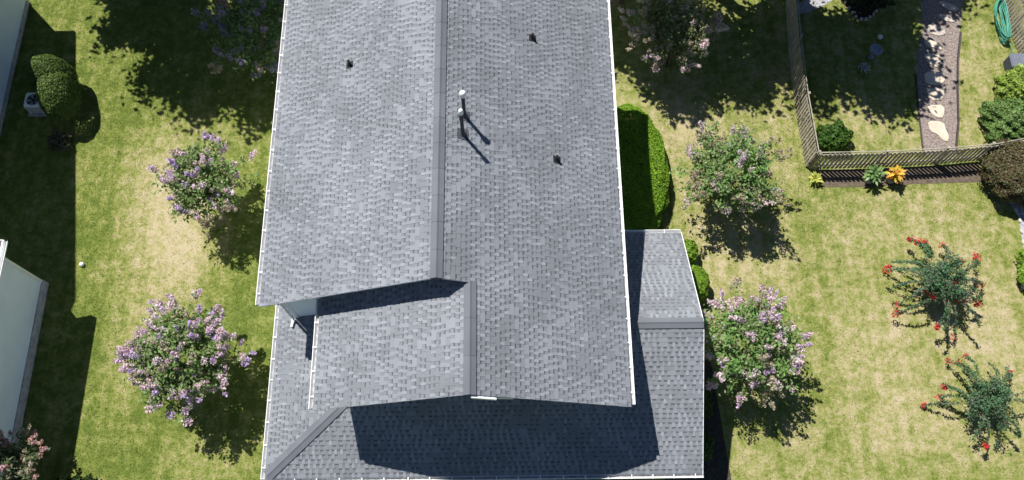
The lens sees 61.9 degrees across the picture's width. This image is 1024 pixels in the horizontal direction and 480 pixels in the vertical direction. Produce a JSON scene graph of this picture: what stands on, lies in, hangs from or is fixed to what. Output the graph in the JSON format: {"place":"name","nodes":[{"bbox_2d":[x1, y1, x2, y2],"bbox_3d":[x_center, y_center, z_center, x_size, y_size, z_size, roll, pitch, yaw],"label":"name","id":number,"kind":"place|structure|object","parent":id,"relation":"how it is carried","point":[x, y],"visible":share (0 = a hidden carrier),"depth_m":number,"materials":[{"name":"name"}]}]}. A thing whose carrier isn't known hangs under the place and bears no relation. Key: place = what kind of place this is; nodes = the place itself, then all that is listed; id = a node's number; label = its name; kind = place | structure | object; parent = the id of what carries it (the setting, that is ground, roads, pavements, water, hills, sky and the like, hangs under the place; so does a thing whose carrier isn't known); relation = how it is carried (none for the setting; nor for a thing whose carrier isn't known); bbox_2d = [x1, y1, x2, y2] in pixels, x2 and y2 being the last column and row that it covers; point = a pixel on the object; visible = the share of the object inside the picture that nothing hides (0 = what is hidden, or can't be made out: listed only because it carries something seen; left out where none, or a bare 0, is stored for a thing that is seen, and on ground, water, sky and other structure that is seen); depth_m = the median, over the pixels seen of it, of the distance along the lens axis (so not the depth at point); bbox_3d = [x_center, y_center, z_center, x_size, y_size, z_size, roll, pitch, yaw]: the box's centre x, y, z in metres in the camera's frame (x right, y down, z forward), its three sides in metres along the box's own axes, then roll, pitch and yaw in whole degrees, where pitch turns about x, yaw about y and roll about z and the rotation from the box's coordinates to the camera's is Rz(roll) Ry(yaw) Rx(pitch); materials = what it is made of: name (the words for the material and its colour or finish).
{"place":"outdoors","nodes":[
{"label":"outdoors","id":0,"kind":"place"},
{"bbox_2d":[0,0,48,478],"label":"house","id":1,"kind":"structure","parent":0,"point":[23,294],"depth_m":26.64,"materials":[{"name":"siding"},{"name":"gray shingle"}]},
{"bbox_2d":[0,0,1023,479],"bbox_3d":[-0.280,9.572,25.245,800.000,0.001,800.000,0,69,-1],"label":"ground","id":2,"kind":"structure","parent":0,"point":[162,230],"depth_m":28.91,"materials":[{"name":"green plant"}]},
{"bbox_2d":[0,424,50,479],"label":"crape myrtle","id":3,"kind":"object","parent":2,"relation":"on","point":[8,453],"visible":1,"depth_m":24.47,"materials":[{"name":"pink plant"}]},
{"bbox_2d":[23,93,49,116],"bbox_3d":[-16.813,-4.824,30.206,0.720,0.587,0.720,0,69,-1],"label":"air conditioner","id":4,"kind":"object","parent":2,"relation":"on","point":[31,106],"visible":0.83,"depth_m":30.00,"materials":[{"name":"metal"}]},
{"bbox_2d":[24,54,81,122],"bbox_3d":[-15.838,-5.337,29.660,1.594,2.004,2.505,-31,73,-12],"label":"shrub","id":5,"kind":"object","parent":2,"relation":"on","point":[49,79],"visible":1,"depth_m":29.07,"materials":[{"name":"green plant"}]},
{"bbox_2d":[46,128,73,151],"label":"shrub","id":6,"kind":"object","parent":2,"relation":"on","point":[60,141],"visible":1,"depth_m":29.59,"materials":[{"name":"green plant"}]},
{"bbox_2d":[53,473,101,479],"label":"shrub","id":7,"kind":"object","parent":2,"relation":"on","point":[78,476],"visible":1,"depth_m":25.44,"materials":[{"name":"green plant"}]},
{"bbox_2d":[112,286,256,426],"bbox_3d":[-9.760,3.526,25.573,3.545,3.496,3.693,-42,75,-15],"label":"crape myrtle","id":8,"kind":"object","parent":2,"relation":"on","point":[156,350],"visible":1,"depth_m":24.68,"materials":[{"name":"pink plant"}]},
{"bbox_2d":[146,131,258,238],"bbox_3d":[-10.045,-1.827,27.723,3.469,3.265,3.267,23,71,8],"label":"crape myrtle","id":9,"kind":"object","parent":2,"relation":"on","point":[181,177],"visible":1,"depth_m":26.94,"materials":[{"name":"green plant"}]},
{"bbox_2d":[212,0,230,18],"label":"oak tree","id":10,"kind":"object","parent":2,"relation":"on","point":[215,2],"visible":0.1,"depth_m":31.16,"materials":[{"name":"green plant"}]},
{"bbox_2d":[190,0,284,82],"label":"crape myrtle","id":11,"kind":"object","parent":2,"relation":"on","point":[234,22],"visible":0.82,"depth_m":28.80,"materials":[{"name":"green plant"}]},
{"bbox_2d":[255,0,703,479],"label":"house","id":12,"kind":"structure","parent":2,"relation":"on","point":[463,274],"depth_m":23.00,"materials":[{"name":"grey"}]},
{"bbox_2d":[617,103,669,229],"bbox_3d":[4.000,-2.429,29.185,2.747,1.276,5.095,0,69,-1],"label":"hedge","id":13,"kind":"object","parent":2,"relation":"on","point":[642,174],"visible":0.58,"depth_m":28.66,"materials":[{"name":"green plant"}]},
{"bbox_2d":[618,0,729,74],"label":"crape myrtle","id":14,"kind":"object","parent":2,"relation":"on","point":[692,36],"visible":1,"depth_m":29.07,"materials":[{"name":"green plant"}]},
{"bbox_2d":[684,239,698,264],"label":"box bush","id":15,"kind":"object","parent":2,"relation":"on","point":[691,247],"visible":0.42,"depth_m":27.95,"materials":[{"name":"green plant"}]},
{"bbox_2d":[665,352,730,479],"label":"soil strip","id":16,"kind":"object","parent":2,"relation":"on","point":[716,467],"visible":0.17,"depth_m":26.49,"materials":[{"name":"brown soil"}]},
{"bbox_2d":[703,428,714,461],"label":"box bush","id":17,"kind":"object","parent":16,"relation":"on","point":[708,442],"visible":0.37,"depth_m":25.80,"materials":[{"name":"green plant"}]},
{"bbox_2d":[704,387,713,418],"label":"box bush","id":18,"kind":"object","parent":16,"relation":"on","point":[708,408],"visible":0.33,"depth_m":26.27,"materials":[{"name":"green plant"}]},
{"bbox_2d":[690,265,709,302],"bbox_3d":[5.923,1.464,27.834,1.116,1.053,1.388,0,69,-1],"label":"box bush","id":19,"kind":"object","parent":2,"relation":"on","point":[700,276],"visible":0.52,"depth_m":27.50,"materials":[{"name":"green plant"}]},
{"bbox_2d":[669,119,792,217],"bbox_3d":[7.084,-2.145,27.871,4.084,3.568,3.333,0,69,-1],"label":"crape myrtle","id":20,"kind":"object","parent":2,"relation":"on","point":[751,189],"visible":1,"depth_m":27.08,"materials":[{"name":"green plant"}]},
{"bbox_2d":[701,276,812,409],"bbox_3d":[7.001,3.137,25.864,3.975,3.572,4.102,0,69,-1],"label":"crape myrtle","id":21,"kind":"object","parent":2,"relation":"on","point":[759,322],"visible":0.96,"depth_m":24.98,"materials":[{"name":"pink plant"}]},
{"bbox_2d":[785,0,821,168],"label":"picket fence","id":22,"kind":"object","parent":2,"relation":"on","point":[791,35],"visible":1,"depth_m":30.35,"materials":[{"name":"brown wood"}]},
{"bbox_2d":[793,0,831,13],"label":"gravel bed","id":23,"kind":"object","parent":2,"relation":"on","point":[817,4],"visible":0.67,"depth_m":32.37,"materials":[{"name":"white gravel"}]},
{"bbox_2d":[809,171,822,187],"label":"plant","id":24,"kind":"object","parent":2,"relation":"on","point":[815,177],"visible":1,"depth_m":29.57,"materials":[{"name":"yellow plant"}]},
{"bbox_2d":[816,120,853,153],"bbox_3d":[11.296,-3.620,29.915,1.372,0.877,1.252,0,69,-1],"label":"shrub","id":25,"kind":"object","parent":2,"relation":"on","point":[837,135],"visible":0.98,"depth_m":29.70,"materials":[{"name":"green plant"}]},
{"bbox_2d":[843,0,876,18],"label":"planting bed","id":26,"kind":"object","parent":2,"relation":"on","point":[859,11],"visible":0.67,"depth_m":32.29,"materials":[{"name":"soil"}]},
{"bbox_2d":[845,0,895,12],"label":"shrub","id":27,"kind":"object","parent":26,"relation":"on","point":[872,4],"visible":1,"depth_m":31.75,"materials":[{"name":"green plant"}]},
{"bbox_2d":[858,62,869,73],"bbox_3d":[12.900,-6.300,31.275,0.518,0.194,0.513,0,69,-1],"label":"garden ornament","id":28,"kind":"object","parent":2,"relation":"on","point":[864,68],"visible":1,"depth_m":31.21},
{"bbox_2d":[867,43,882,59],"bbox_3d":[13.278,-6.859,31.342,0.500,0.530,0.495,0,69,-1],"label":"bird bath","id":29,"kind":"object","parent":2,"relation":"on","point":[876,49],"visible":1,"depth_m":31.16,"materials":[{"name":"grey stone"}]},
{"bbox_2d":[814,164,982,186],"bbox_3d":[13.521,-2.221,29.862,5.904,0.001,0.700,-3,69,-2],"label":"planting bed","id":30,"kind":"object","parent":2,"relation":"on","point":[966,173],"visible":0.71,"depth_m":29.87,"materials":[{"name":"brown soil"}]},
{"bbox_2d":[862,163,886,185],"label":"potted plant","id":31,"kind":"object","parent":30,"relation":"on","point":[873,174],"visible":1,"depth_m":29.23,"materials":[{"name":"green plant"}]},
{"bbox_2d":[885,163,906,183],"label":"potted plant","id":32,"kind":"object","parent":30,"relation":"on","point":[896,174],"visible":1,"depth_m":29.30,"materials":[{"name":"orange plant"}]},
{"bbox_2d":[807,138,1023,168],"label":"picket fence","id":33,"kind":"object","parent":2,"relation":"on","point":[939,156],"visible":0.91,"depth_m":29.32,"materials":[{"name":"brown wood"}]},
{"bbox_2d":[915,74,924,153],"bbox_3d":[14.666,-4.567,30.740,0.061,0.060,3.265,4,69,1],"label":"path edging","id":34,"kind":"object","parent":2,"relation":"on","point":[919,112],"visible":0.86,"depth_m":30.73,"materials":[{"name":"black metal"}]},
{"bbox_2d":[882,235,985,340],"bbox_3d":[13.733,1.305,27.533,3.422,1.906,3.329,28,71,9],"label":"ocotillo","id":35,"kind":"object","parent":2,"relation":"on","point":[935,283],"visible":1,"depth_m":27.21,"materials":[{"name":"green plant"}]},
{"bbox_2d":[955,31,961,153],"bbox_3d":[16.240,-5.432,31.074,0.130,0.090,5.180,11,70,4],"label":"path edging","id":36,"kind":"object","parent":2,"relation":"on","point":[957,93],"visible":0.93,"depth_m":31.07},
{"bbox_2d":[920,353,1023,450],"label":"ocotillo","id":37,"kind":"object","parent":2,"relation":"on","point":[995,401],"visible":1,"depth_m":26.06,"materials":[{"name":"green plant"}]},
{"bbox_2d":[978,97,1023,143],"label":"shrub","id":38,"kind":"object","parent":2,"relation":"on","point":[1004,119],"visible":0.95,"depth_m":29.79,"materials":[{"name":"green plant"}]},
{"bbox_2d":[994,0,1012,52],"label":"garden hose","id":39,"kind":"object","parent":2,"relation":"on","point":[1006,36],"visible":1,"depth_m":31.84,"materials":[{"name":"rubber"}]},
{"bbox_2d":[992,168,1023,283],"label":"planting bed","id":40,"kind":"object","parent":2,"relation":"on","point":[1020,212],"visible":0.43,"depth_m":29.40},
{"bbox_2d":[977,138,1023,207],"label":"shrub","id":41,"kind":"object","parent":40,"relation":"on","point":[1005,175],"visible":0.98,"depth_m":28.79,"materials":[{"name":"brown plant"}]},
{"bbox_2d":[1014,248,1023,286],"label":"shrub","id":42,"kind":"object","parent":40,"relation":"on","point":[1020,270],"visible":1,"depth_m":28.22,"materials":[{"name":"green plant"}]},
{"bbox_2d":[993,67,1023,100],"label":"shrub","id":43,"kind":"object","parent":2,"relation":"on","point":[1009,83],"visible":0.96,"depth_m":30.32,"materials":[{"name":"green plant"}]},
{"bbox_2d":[997,0,1023,52],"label":"picket fence","id":44,"kind":"object","parent":2,"relation":"on","point":[1017,21],"visible":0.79,"depth_m":31.57,"materials":[{"name":"brown wood"}]},
{"bbox_2d":[1003,53,1023,71],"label":"storage box","id":45,"kind":"object","parent":2,"relation":"on","point":[1011,60],"visible":0.62,"depth_m":31.01,"materials":[{"name":"grey plastic"}]},
{"bbox_2d":[1010,63,1023,79],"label":"shrub","id":46,"kind":"object","parent":2,"relation":"on","point":[1020,65],"visible":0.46,"depth_m":30.59,"materials":[{"name":"green plant"}]},
{"bbox_2d":[610,0,622,3],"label":"oak tree","id":47,"kind":"object","parent":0,"point":[616,1],"visible":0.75,"depth_m":32.21,"materials":[{"name":"green plant"}]},
{"bbox_2d":[917,0,962,154],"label":"garden path","id":48,"kind":"structure","parent":0,"point":[931,10],"depth_m":31.44,"materials":[{"name":"beige gravel"}]},
{"bbox_2d":[924,54,940,67],"bbox_3d":[15.557,-6.621,31.534,0.627,0.050,0.588,0,69,-1],"label":"stepping stone","id":49,"kind":"object","parent":48,"relation":"on","point":[933,60],"visible":1,"depth_m":31.52,"materials":[{"name":"beige stone"}]},
{"bbox_2d":[924,39,941,49],"bbox_3d":[15.674,-7.280,31.785,0.689,0.050,0.338,15,70,5],"label":"stepping stone","id":50,"kind":"object","parent":48,"relation":"on","point":[931,44],"visible":1,"depth_m":31.76,"materials":[{"name":"beige stone"}]},
{"bbox_2d":[924,71,944,84],"bbox_3d":[15.480,-5.929,31.270,0.770,0.050,0.582,0,69,-1],"label":"stepping stone","id":51,"kind":"object","parent":48,"relation":"on","point":[934,78],"visible":1,"depth_m":31.25,"materials":[{"name":"beige stone"}]},
{"bbox_2d":[926,88,944,100],"bbox_3d":[15.415,-5.299,31.031,0.684,0.050,0.528,0,69,-1],"label":"stepping stone","id":52,"kind":"object","parent":48,"relation":"on","point":[934,94],"visible":1,"depth_m":31.01,"materials":[{"name":"beige stone"}]},
{"bbox_2d":[928,105,944,117],"bbox_3d":[15.322,-4.638,30.779,0.617,0.050,0.556,0,69,-1],"label":"stepping stone","id":53,"kind":"object","parent":48,"relation":"on","point":[937,111],"visible":1,"depth_m":30.76,"materials":[{"name":"beige stone"}]},
{"bbox_2d":[927,25,945,35],"bbox_3d":[15.930,-7.865,32.010,0.651,0.050,0.518,0,69,-1],"label":"stepping stone","id":54,"kind":"object","parent":48,"relation":"on","point":[935,30],"visible":1,"depth_m":31.98,"materials":[{"name":"beige stone"}]},
{"bbox_2d":[928,121,948,141],"bbox_3d":[15.246,-3.890,30.495,0.659,0.050,0.833,0,69,-1],"label":"stepping stone","id":55,"kind":"object","parent":48,"relation":"on","point":[938,128],"visible":1,"depth_m":30.49,"materials":[{"name":"beige stone"}]},
{"bbox_2d":[938,14,954,22],"bbox_3d":[16.385,-8.362,32.203,0.650,0.050,0.269,16,70,5],"label":"stepping stone","id":56,"kind":"object","parent":48,"relation":"on","point":[946,18],"visible":1,"depth_m":32.17,"materials":[{"name":"beige stone"}]},
{"bbox_2d":[939,1,958,10],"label":"stepping stone","id":57,"kind":"object","parent":48,"relation":"on","point":[948,6],"visible":1,"depth_m":32.37,"materials":[{"name":"beige stone"}]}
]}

